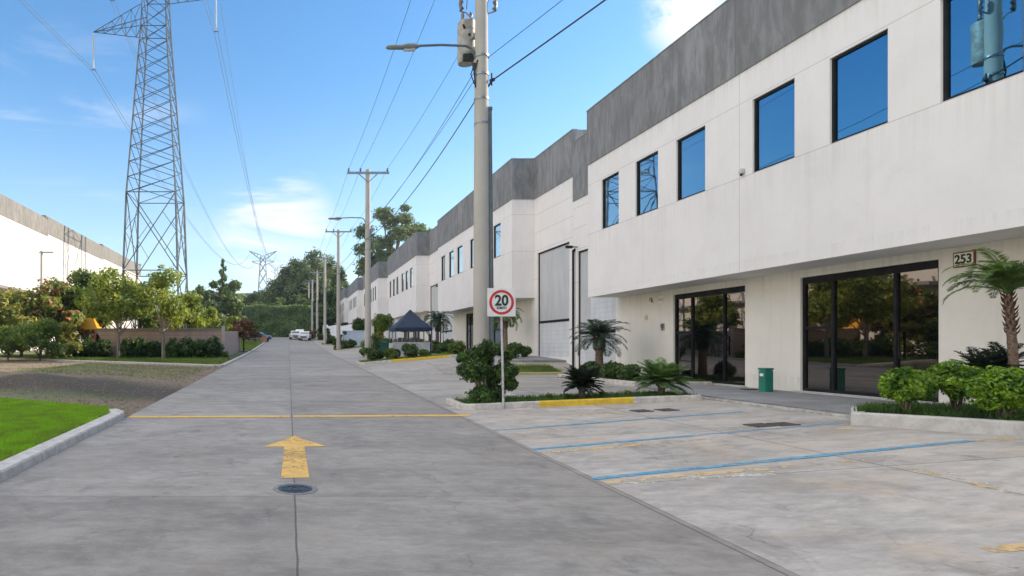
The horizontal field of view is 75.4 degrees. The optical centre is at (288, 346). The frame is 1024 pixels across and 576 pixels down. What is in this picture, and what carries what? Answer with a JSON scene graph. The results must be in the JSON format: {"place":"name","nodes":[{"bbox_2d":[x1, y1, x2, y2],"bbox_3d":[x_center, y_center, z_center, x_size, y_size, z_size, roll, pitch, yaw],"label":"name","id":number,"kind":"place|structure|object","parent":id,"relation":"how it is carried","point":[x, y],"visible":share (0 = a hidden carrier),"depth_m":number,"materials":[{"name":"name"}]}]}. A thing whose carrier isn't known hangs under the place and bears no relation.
{"place":"outdoors","nodes":[
{"label":"outdoors","id":0,"kind":"place"},
{"bbox_2d":[0,397,110,460],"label":"lawn grass","id":1,"kind":"structure","parent":0,"point":[38,425],"depth_m":11.78,"materials":[{"name":"plant"}]},
{"bbox_2d":[0,359,222,417],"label":"dirt track","id":2,"kind":"structure","parent":0,"point":[130,388],"depth_m":20.07,"materials":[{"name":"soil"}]},
{"bbox_2d":[7,363,209,379],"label":"track weeds","id":3,"kind":"object","parent":2,"relation":"on","point":[129,374],"visible":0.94,"depth_m":29.98,"materials":[{"name":"green plant"}]},
{"bbox_2d":[0,353,230,363],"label":"verge grass","id":4,"kind":"structure","parent":0,"point":[199,360],"depth_m":39.92,"materials":[{"name":"plant"}]},
{"bbox_2d":[0,349,249,365],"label":"verge","id":5,"kind":"structure","parent":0,"point":[235,355],"depth_m":53.56,"materials":[{"name":"green plant"}]},
{"bbox_2d":[0,287,55,357],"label":"tree","id":6,"kind":"object","parent":5,"relation":"on","point":[14,308],"visible":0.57,"depth_m":43.05,"materials":[{"name":"green plant"}]},
{"bbox_2d":[8,316,71,360],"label":"tree","id":7,"kind":"object","parent":5,"relation":"on","point":[35,334],"visible":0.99,"depth_m":40.07,"materials":[{"name":"green plant"}]},
{"bbox_2d":[26,276,88,341],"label":"tree","id":8,"kind":"object","parent":5,"relation":"on","point":[53,305],"visible":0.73,"depth_m":43.94,"materials":[{"name":"green plant"}]},
{"bbox_2d":[54,321,82,357],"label":"tree","id":9,"kind":"object","parent":5,"relation":"on","point":[72,346],"visible":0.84,"depth_m":42.07,"materials":[{"name":"green plant"}]},
{"bbox_2d":[70,318,102,340],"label":"canopy tent","id":10,"kind":"object","parent":5,"relation":"on","point":[90,324],"visible":0.26,"depth_m":44.50,"materials":[{"name":"yellow fabric"}]},
{"bbox_2d":[60,267,114,339],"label":"tree","id":11,"kind":"object","parent":5,"relation":"on","point":[83,279],"visible":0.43,"depth_m":45.78,"materials":[{"name":"green plant"}]},
{"bbox_2d":[66,337,112,357],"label":"hedge","id":12,"kind":"object","parent":5,"relation":"on","point":[90,347],"visible":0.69,"depth_m":43.24,"materials":[{"name":"green plant"}]},
{"bbox_2d":[74,267,156,357],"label":"tree","id":13,"kind":"object","parent":5,"relation":"on","point":[119,306],"visible":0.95,"depth_m":40.48,"materials":[{"name":"green plant"}]},
{"bbox_2d":[120,336,161,357],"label":"hedge","id":14,"kind":"object","parent":5,"relation":"on","point":[152,349],"visible":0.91,"depth_m":42.64,"materials":[{"name":"green plant"}]},
{"bbox_2d":[127,282,160,327],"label":"tree","id":15,"kind":"object","parent":5,"relation":"on","point":[147,320],"visible":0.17,"depth_m":49.59,"materials":[{"name":"green plant"}]},
{"bbox_2d":[91,0,218,327],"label":"lattice tower","id":16,"kind":"structure","parent":5,"relation":"on","point":[141,25],"depth_m":76.49,"materials":[{"name":"metal"}]},
{"bbox_2d":[19,0,249,264],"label":"transmission line","id":17,"kind":"object","parent":16,"relation":"attached to","point":[121,119],"visible":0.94,"depth_m":86.51,"materials":[{"name":"metal"}]},
{"bbox_2d":[132,264,188,358],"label":"tree","id":18,"kind":"object","parent":5,"relation":"on","point":[171,309],"visible":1,"depth_m":40.46,"materials":[{"name":"green plant"}]},
{"bbox_2d":[96,326,224,357],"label":"board fence","id":19,"kind":"object","parent":5,"relation":"on","point":[155,334],"visible":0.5,"depth_m":44.50,"materials":[{"name":"wood"}]},
{"bbox_2d":[165,335,224,357],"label":"hedge","id":20,"kind":"object","parent":5,"relation":"on","point":[199,348],"visible":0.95,"depth_m":42.28,"materials":[{"name":"green plant"}]},
{"bbox_2d":[200,279,218,313],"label":"tree","id":21,"kind":"object","parent":5,"relation":"on","point":[209,299],"visible":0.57,"depth_m":109.12,"materials":[{"name":"green plant"}]},
{"bbox_2d":[201,306,219,327],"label":"tree","id":22,"kind":"object","parent":5,"relation":"on","point":[208,316],"visible":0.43,"depth_m":57.92,"materials":[{"name":"green plant"}]},
{"bbox_2d":[216,258,230,316],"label":"pine tree","id":23,"kind":"object","parent":5,"relation":"on","point":[222,284],"visible":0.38,"depth_m":119.67,"materials":[{"name":"green plant"}]},
{"bbox_2d":[218,279,246,319],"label":"tree","id":24,"kind":"object","parent":5,"relation":"on","point":[232,303],"visible":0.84,"depth_m":111.22,"materials":[{"name":"green plant"}]},
{"bbox_2d":[225,331,240,355],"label":"solid boundary wall","id":25,"kind":"structure","parent":5,"relation":"on","point":[232,342],"depth_m":51.66,"materials":[{"name":"concrete"}]},
{"bbox_2d":[231,317,259,350],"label":"tree","id":26,"kind":"object","parent":5,"relation":"on","point":[241,326],"visible":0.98,"depth_m":58.58,"materials":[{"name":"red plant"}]},
{"bbox_2d":[142,293,335,363],"bbox_3d":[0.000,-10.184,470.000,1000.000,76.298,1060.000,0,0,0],"label":"ground","id":27,"kind":"structure","parent":0,"point":[235,293],"depth_m":254.87,"materials":[{"name":"green plant"}]},
{"bbox_2d":[0,325,24,360],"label":"tree","id":28,"kind":"object","parent":27,"relation":"on","point":[7,345],"visible":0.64,"depth_m":40.15,"materials":[{"name":"green plant"}]},
{"bbox_2d":[0,408,123,481],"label":"lawn kerb","id":29,"kind":"structure","parent":27,"relation":"on","point":[19,462],"depth_m":9.33,"materials":[{"name":"concrete"}]},
{"bbox_2d":[0,194,141,352],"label":"pale warehouse","id":30,"kind":"structure","parent":27,"relation":"on","point":[27,235],"depth_m":64.19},
{"bbox_2d":[0,342,264,366],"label":"verge kerb","id":31,"kind":"structure","parent":27,"relation":"on","point":[185,364],"depth_m":37.83,"materials":[{"name":"concrete"}]},
{"bbox_2d":[165,290,206,327],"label":"tree","id":32,"kind":"object","parent":27,"relation":"on","point":[193,318],"visible":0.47,"depth_m":51.52,"materials":[{"name":"green plant"}]},
{"bbox_2d":[253,288,275,304],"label":"tree","id":33,"kind":"object","parent":27,"relation":"on","point":[267,297],"visible":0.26,"depth_m":149.13,"materials":[{"name":"green plant"}]},
{"bbox_2d":[225,303,310,336],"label":"ivy wall","id":34,"kind":"structure","parent":27,"relation":"on","point":[278,321],"depth_m":126.98,"materials":[{"name":"plant"}]},
{"bbox_2d":[275,266,295,289],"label":"tree","id":35,"kind":"object","parent":27,"relation":"on","point":[283,275],"visible":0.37,"depth_m":156.73,"materials":[{"name":"green plant"}]},
{"bbox_2d":[279,281,306,306],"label":"tree","id":36,"kind":"object","parent":27,"relation":"on","point":[292,295],"visible":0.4,"depth_m":146.53,"materials":[{"name":"green plant"}]},
{"bbox_2d":[285,257,315,288],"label":"tree","id":37,"kind":"object","parent":27,"relation":"on","point":[301,266],"visible":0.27,"depth_m":157.75,"materials":[{"name":"green plant"}]},
{"bbox_2d":[294,267,322,302],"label":"tree","id":38,"kind":"object","parent":27,"relation":"on","point":[301,284],"visible":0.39,"depth_m":148.81,"materials":[{"name":"green plant"}]},
{"bbox_2d":[302,246,328,279],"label":"tree","id":39,"kind":"object","parent":27,"relation":"on","point":[314,263],"visible":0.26,"depth_m":163.76,"materials":[{"name":"green plant"}]},
{"bbox_2d":[310,274,331,305],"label":"tree","id":40,"kind":"object","parent":27,"relation":"on","point":[321,284],"visible":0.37,"depth_m":149.79,"materials":[{"name":"green plant"}]},
{"bbox_2d":[313,302,336,325],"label":"tree","id":41,"kind":"object","parent":27,"relation":"on","point":[330,315],"visible":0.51,"depth_m":137.87,"materials":[{"name":"green plant"}]},
{"bbox_2d":[340,287,349,325],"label":"warehouse building","id":42,"kind":"structure","parent":27,"relation":"on","point":[344,306],"depth_m":137.41,"materials":[{"name":"paint"}]},
{"bbox_2d":[348,277,364,338],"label":"warehouse building","id":43,"kind":"structure","parent":27,"relation":"on","point":[355,298],"depth_m":112.79,"materials":[{"name":"paint"}]},
{"bbox_2d":[363,261,391,338],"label":"warehouse building","id":44,"kind":"structure","parent":27,"relation":"on","point":[379,287],"depth_m":84.70,"materials":[{"name":"paint"}]},
{"bbox_2d":[351,202,431,276],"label":"tree","id":45,"kind":"object","parent":27,"relation":"on","point":[399,233],"visible":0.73,"depth_m":158.58,"materials":[{"name":"green plant"}]},
{"bbox_2d":[388,226,439,341],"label":"warehouse building","id":46,"kind":"structure","parent":27,"relation":"on","point":[412,271],"depth_m":60.61,"materials":[{"name":"paint"}]},
{"bbox_2d":[431,284,439,341],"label":"sheet door","id":47,"kind":"structure","parent":46,"relation":"in","point":[434,290],"depth_m":57.57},
{"bbox_2d":[436,129,586,364],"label":"warehouse building","id":48,"kind":"structure","parent":27,"relation":"on","point":[532,223],"depth_m":33.90,"materials":[{"name":"paint"}]},
{"bbox_2d":[466,313,472,348],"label":"glass door","id":49,"kind":"structure","parent":48,"relation":"in","point":[469,317],"depth_m":46.45,"materials":[{"name":"black"}]},
{"bbox_2d":[494,223,500,257],"bbox_3d":[12.445,-6.265,36.360,0.090,1.946,1.316,0,0,0],"label":"window","id":50,"kind":"structure","parent":48,"relation":"in","point":[497,229],"depth_m":36.53,"materials":[{"name":"blue glass"}]},
{"bbox_2d":[539,242,568,356],"bbox_3d":[13.720,-2.290,31.600,0.120,5.620,3.800,0,0,0],"label":"sheet door","id":51,"kind":"structure","parent":48,"relation":"in","point":[553,262],"depth_m":31.59,"materials":[{"name":"metal"}]},
{"bbox_2d":[565,0,1023,404],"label":"warehouse building","id":52,"kind":"structure","parent":27,"relation":"on","point":[874,149],"depth_m":15.12,"materials":[{"name":"paint"}]},
{"bbox_2d":[579,249,615,367],"bbox_3d":[13.720,-1.640,27.175,0.120,5.660,3.350,0,0,0],"label":"sheet door","id":53,"kind":"structure","parent":52,"relation":"in","point":[601,308],"depth_m":27.92,"materials":[{"name":"metal"}]},
{"bbox_2d":[603,172,618,228],"bbox_3d":[12.445,-5.595,23.570,0.090,1.946,1.256,0,0,0],"label":"window","id":54,"kind":"structure","parent":52,"relation":"in","point":[610,184],"depth_m":23.63,"materials":[{"name":"blue glass"}]},
{"bbox_2d":[637,151,657,215],"bbox_3d":[12.445,-5.595,21.170,0.090,1.946,1.336,0,0,0],"label":"window","id":55,"kind":"structure","parent":52,"relation":"in","point":[647,168],"depth_m":21.27,"materials":[{"name":"blue glass"}]},
{"bbox_2d":[678,126,704,200],"bbox_3d":[12.445,-5.595,18.860,0.090,1.946,1.356,0,0,0],"label":"window","id":56,"kind":"structure","parent":52,"relation":"in","point":[691,148],"depth_m":18.94,"materials":[{"name":"blue glass"}]},
{"bbox_2d":[675,286,744,385],"bbox_3d":[13.695,-0.330,19.976,0.130,2.996,3.408,0,0,0],"label":"glass door","id":57,"kind":"structure","parent":52,"relation":"in","point":[710,324],"depth_m":19.83,"materials":[{"name":"black"}]},
{"bbox_2d":[754,79,794,171],"bbox_3d":[12.445,-5.595,15.650,0.090,1.946,1.356,0,0,0],"label":"window","id":58,"kind":"structure","parent":52,"relation":"in","point":[774,111],"depth_m":15.68,"materials":[{"name":"blue glass"}]},
{"bbox_2d":[832,29,887,142],"bbox_3d":[12.445,-5.595,13.320,0.090,1.946,1.356,0,0,0],"label":"window","id":59,"kind":"structure","parent":52,"relation":"in","point":[860,73],"depth_m":13.35,"materials":[{"name":"blue glass"}]},
{"bbox_2d":[803,260,938,401],"bbox_3d":[13.695,-0.330,14.566,0.130,2.996,3.468,0,0,0],"label":"glass door","id":60,"kind":"structure","parent":52,"relation":"in","point":[860,325],"depth_m":14.49,"materials":[{"name":"black"}]},
{"bbox_2d":[953,250,975,267],"bbox_3d":[13.575,-1.758,12.325,0.044,0.310,0.400,0,0,0],"label":"number sign","id":61,"kind":"object","parent":52,"relation":"attached to","point":[966,257],"visible":0.94,"depth_m":12.30,"materials":[{"name":"white"}]},
{"bbox_2d":[943,0,1023,101],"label":"window","id":62,"kind":"structure","parent":52,"relation":"in","point":[983,40],"depth_m":11.03,"materials":[{"name":"blue glass"}]},
{"bbox_2d":[0,0,725,300],"label":"sky","id":63,"kind":"structure","parent":0,"point":[307,77],"materials":[{"name":"blue"}]},
{"bbox_2d":[0,337,798,575],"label":"road","id":64,"kind":"structure","parent":0,"point":[391,496],"depth_m":6.62,"materials":[{"name":"concrete"}]},
{"bbox_2d":[264,436,323,477],"bbox_3d":[0.103,1.602,9.222,1.005,0.066,3.170,0,0,0],"label":"road arrow","id":65,"kind":"object","parent":64,"relation":"on","point":[300,470],"visible":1,"depth_m":8.90,"materials":[{"name":"paint"}]},
{"bbox_2d":[273,483,317,494],"bbox_3d":[0.080,1.656,7.113,0.524,0.030,0.524,0,1,0],"label":"manhole cover","id":66,"kind":"object","parent":64,"relation":"on","point":[295,489],"visible":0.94,"depth_m":7.08,"materials":[{"name":"metal"}]},
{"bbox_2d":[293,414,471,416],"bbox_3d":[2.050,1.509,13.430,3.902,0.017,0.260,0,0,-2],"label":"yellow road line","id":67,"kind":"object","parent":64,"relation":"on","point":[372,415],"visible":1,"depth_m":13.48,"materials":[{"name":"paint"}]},
{"bbox_2d":[311,338,656,406],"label":"driveway","id":68,"kind":"structure","parent":0,"point":[437,381],"depth_m":24.47,"materials":[{"name":"concrete"}]},
{"bbox_2d":[356,360,391,364],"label":"island kerb","id":69,"kind":"structure","parent":68,"relation":"on","point":[371,362],"depth_m":35.01,"materials":[{"name":"concrete"}]},
{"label":"island bed","id":70,"kind":"structure","parent":69,"relation":"on","visible":0},
{"bbox_2d":[328,168,388,359],"bbox_3d":[4.165,-4.661,36.500,3.610,11.850,0.400,0,0,0],"label":"utility pole","id":71,"kind":"object","parent":70,"relation":"on","point":[367,270],"visible":0.98,"depth_m":36.35,"materials":[{"name":"concrete"}]},
{"bbox_2d":[362,334,380,360],"bbox_3d":[4.890,0.109,35.707,1.202,1.716,0.798,0,0,-13],"label":"topiary shrub","id":72,"kind":"object","parent":70,"relation":"on","point":[371,355],"visible":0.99,"depth_m":35.70,"materials":[{"name":"green plant"}]},
{"bbox_2d":[372,313,393,335],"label":"clipped tree","id":73,"kind":"object","parent":68,"relation":"on","point":[382,323],"visible":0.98,"depth_m":49.59,"materials":[{"name":"green plant"}]},
{"bbox_2d":[389,310,432,353],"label":"canopy tent","id":74,"kind":"object","parent":68,"relation":"on","point":[409,321],"visible":0.87,"depth_m":40.57,"materials":[{"name":"blue fabric"}]},
{"bbox_2d":[389,334,440,356],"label":"wall","id":75,"kind":"structure","parent":68,"relation":"on","point":[397,346],"depth_m":37.60,"materials":[{"name":"white"}]},
{"bbox_2d":[386,0,497,387],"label":"utility pole","id":76,"kind":"object","parent":68,"relation":"on","point":[471,45],"visible":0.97,"depth_m":16.87,"materials":[{"name":"concrete"}]},
{"bbox_2d":[493,0,605,79],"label":"service cable","id":77,"kind":"object","parent":76,"relation":"attached to","point":[576,20],"visible":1,"depth_m":14.79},
{"bbox_2d":[447,398,538,409],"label":"island kerb","id":78,"kind":"structure","parent":68,"relation":"on","point":[487,406],"depth_m":14.31,"materials":[{"name":"concrete"}]},
{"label":"island bed","id":79,"kind":"structure","parent":78,"relation":"on","visible":0},
{"bbox_2d":[455,339,519,403],"bbox_3d":[4.853,0.693,14.889,1.617,1.782,1.136,0,0,0],"label":"topiary shrub","id":80,"kind":"object","parent":79,"relation":"on","point":[478,368],"visible":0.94,"depth_m":14.85,"materials":[{"name":"green plant"}]},
{"bbox_2d":[454,389,697,403],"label":"island grass","id":81,"kind":"structure","parent":79,"relation":"on","point":[543,397],"depth_m":14.92,"materials":[{"name":"plant"}]},
{"bbox_2d":[557,364,605,397],"bbox_3d":[7.166,0.923,14.917,1.058,1.004,1.076,0,0,0],"label":"cycad","id":82,"kind":"object","parent":79,"relation":"on","point":[584,380],"visible":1,"depth_m":14.78,"materials":[{"name":"green plant"}]},
{"bbox_2d":[633,357,693,394],"bbox_3d":[9.120,0.802,14.970,1.299,1.093,1.333,0,0,0],"label":"cycad","id":83,"kind":"object","parent":79,"relation":"on","point":[662,375],"visible":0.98,"depth_m":14.79,"materials":[{"name":"green plant"}]},
{"bbox_2d":[494,308,522,351],"bbox_3d":[12.142,-0.833,34.327,1.915,2.965,2.043,0,0,0],"label":"palm tree","id":84,"kind":"object","parent":68,"relation":"on","point":[506,322],"visible":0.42,"depth_m":34.21,"materials":[{"name":"green plant"}]},
{"bbox_2d":[516,365,564,374],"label":"bed kerb","id":85,"kind":"structure","parent":68,"relation":"on","point":[538,373],"depth_m":27.31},
{"bbox_2d":[515,363,561,371],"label":"grass","id":86,"kind":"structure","parent":85,"relation":"on","point":[538,368],"depth_m":28.15,"materials":[{"name":"plant"}]},
{"bbox_2d":[557,374,711,386],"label":"bed kerb","id":87,"kind":"structure","parent":68,"relation":"on","point":[619,382],"depth_m":20.10,"materials":[{"name":"concrete"}]},
{"bbox_2d":[444,399,1023,575],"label":"parking apron","id":88,"kind":"object","parent":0,"point":[872,514],"visible":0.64,"depth_m":6.89,"materials":[{"name":"concrete"}]},
{"bbox_2d":[487,288,515,408],"bbox_3d":[4.950,0.065,14.284,0.659,2.851,0.080,0,0,0],"label":"speed sign","id":89,"kind":"object","parent":88,"relation":"on","point":[501,303],"visible":1,"depth_m":14.25,"materials":[{"name":"white"}]},
{"bbox_2d":[539,397,633,406],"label":"island kerb","id":90,"kind":"structure","parent":88,"relation":"on","point":[592,401],"depth_m":14.31,"materials":[{"name":"yellow paint"}]},
{"bbox_2d":[633,391,701,402],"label":"island kerb","id":91,"kind":"structure","parent":88,"relation":"on","point":[666,398],"depth_m":14.31,"materials":[{"name":"concrete"}]},
{"bbox_2d":[532,422,841,449],"bbox_3d":[6.540,1.430,9.880,5.511,0.330,0.115,0,0,-7],"label":"blue parking line","id":92,"kind":"object","parent":88,"relation":"on","point":[652,438],"visible":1,"depth_m":9.76,"materials":[{"name":"paint"}]},
{"bbox_2d":[603,459,865,483],"bbox_3d":[5.557,1.522,7.518,3.466,0.239,0.130,0,0,-4],"label":"old yellow line","id":93,"kind":"object","parent":88,"relation":"on","point":[705,473],"visible":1,"depth_m":7.50,"materials":[{"name":"paint"}]},
{"bbox_2d":[702,397,850,417],"bbox_3d":[10.040,1.285,12.799,0.160,0.130,4.201,0,0,1],"label":"walkway edge","id":94,"kind":"object","parent":88,"relation":"on","point":[785,408],"visible":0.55,"depth_m":12.40,"materials":[{"name":"concrete"}]},
{"bbox_2d":[590,440,972,479],"bbox_3d":[6.491,1.453,7.948,5.493,0.367,0.115,0,0,-7],"label":"blue parking line","id":95,"kind":"object","parent":88,"relation":"on","point":[722,465],"visible":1,"depth_m":7.91,"materials":[{"name":"paint"}]},
{"bbox_2d":[850,406,1023,436],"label":"planter kerb","id":96,"kind":"structure","parent":88,"relation":"on","point":[969,425],"depth_m":9.23,"materials":[{"name":"concrete"}]},
{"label":"planter bed","id":97,"kind":"structure","parent":88,"relation":"on","visible":0},
{"bbox_2d":[853,400,1023,420],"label":"planter grass","id":98,"kind":"structure","parent":97,"relation":"on","point":[966,410],"depth_m":9.71,"materials":[{"name":"plant"}]},
{"bbox_2d":[877,366,938,410],"bbox_3d":[9.852,0.666,9.748,0.660,0.719,0.692,0,0,-36],"label":"bush","id":99,"kind":"object","parent":98,"relation":"on","point":[904,387],"visible":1,"depth_m":9.63,"materials":[{"name":"green plant"}]},
{"bbox_2d":[925,360,985,409],"bbox_3d":[10.549,0.597,9.700,0.761,0.793,0.800,0,0,0],"label":"bush","id":100,"kind":"object","parent":98,"relation":"on","point":[950,378],"visible":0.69,"depth_m":9.59,"materials":[{"name":"green plant"}]},
{"bbox_2d":[950,346,1020,369],"bbox_3d":[11.933,0.427,10.600,0.971,0.868,0.848,0,0,0],"label":"spiky plant","id":101,"kind":"object","parent":98,"relation":"on","point":[981,360],"visible":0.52,"depth_m":10.51,"materials":[{"name":"green plant"}]},
{"bbox_2d":[964,341,1023,368],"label":"spiky plant","id":102,"kind":"object","parent":98,"relation":"on","point":[1004,353],"visible":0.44,"depth_m":10.53,"materials":[{"name":"green plant"}]},
{"bbox_2d":[942,247,1023,367],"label":"palm tree","id":103,"kind":"object","parent":97,"relation":"on","point":[1008,279],"visible":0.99,"depth_m":10.26,"materials":[{"name":"green plant"}]},
{"bbox_2d":[963,365,1023,418],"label":"bush","id":104,"kind":"object","parent":97,"relation":"on","point":[999,389],"visible":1,"depth_m":8.92,"materials":[{"name":"green plant"}]},
{"bbox_2d":[635,385,898,414],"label":"walkway","id":105,"kind":"structure","parent":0,"point":[830,403],"depth_m":14.40,"materials":[{"name":"concrete"}]},
{"bbox_2d":[758,368,773,391],"bbox_3d":[12.750,0.918,16.383,0.260,0.700,0.260,0,0,-8],"label":"waste bin","id":106,"kind":"object","parent":105,"relation":"on","point":[765,379],"visible":0.83,"depth_m":16.27,"materials":[{"name":"teal paint"}]},
{"label":"bed soil","id":107,"kind":"structure","parent":0,"visible":0},
{"bbox_2d":[569,319,630,376],"bbox_3d":[11.739,0.128,23.214,2.094,2.385,2.038,0,0,0],"label":"palm tree","id":108,"kind":"object","parent":107,"relation":"on","point":[600,330],"visible":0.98,"depth_m":23.04,"materials":[{"name":"green plant"}]},
{"bbox_2d":[599,360,623,379],"bbox_3d":[11.209,0.894,21.190,0.805,0.858,0.854,0,0,0],"label":"bush","id":109,"kind":"object","parent":107,"relation":"on","point":[610,368],"visible":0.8,"depth_m":21.04,"materials":[{"name":"green plant"}]},
{"bbox_2d":[616,363,640,379],"bbox_3d":[11.426,0.944,20.645,0.840,0.759,0.725,0,0,0],"label":"bush","id":110,"kind":"object","parent":107,"relation":"on","point":[629,371],"visible":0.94,"depth_m":20.44,"materials":[{"name":"green plant"}]},
{"label":"bed soil","id":111,"kind":"structure","parent":0,"visible":0},
{"bbox_2d":[423,311,452,341],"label":"palm tree","id":112,"kind":"object","parent":111,"relation":"on","point":[435,317],"visible":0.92,"depth_m":43.87,"materials":[{"name":"green plant"}]},
{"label":"island kerb","id":113,"kind":"structure","parent":0,"visible":0},
{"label":"island bed","id":114,"kind":"structure","parent":113,"relation":"on","visible":0},
{"bbox_2d":[325,229,351,349],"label":"utility pole","id":115,"kind":"object","parent":114,"relation":"on","point":[338,340],"visible":0.95,"depth_m":57.85,"materials":[{"name":"concrete"}]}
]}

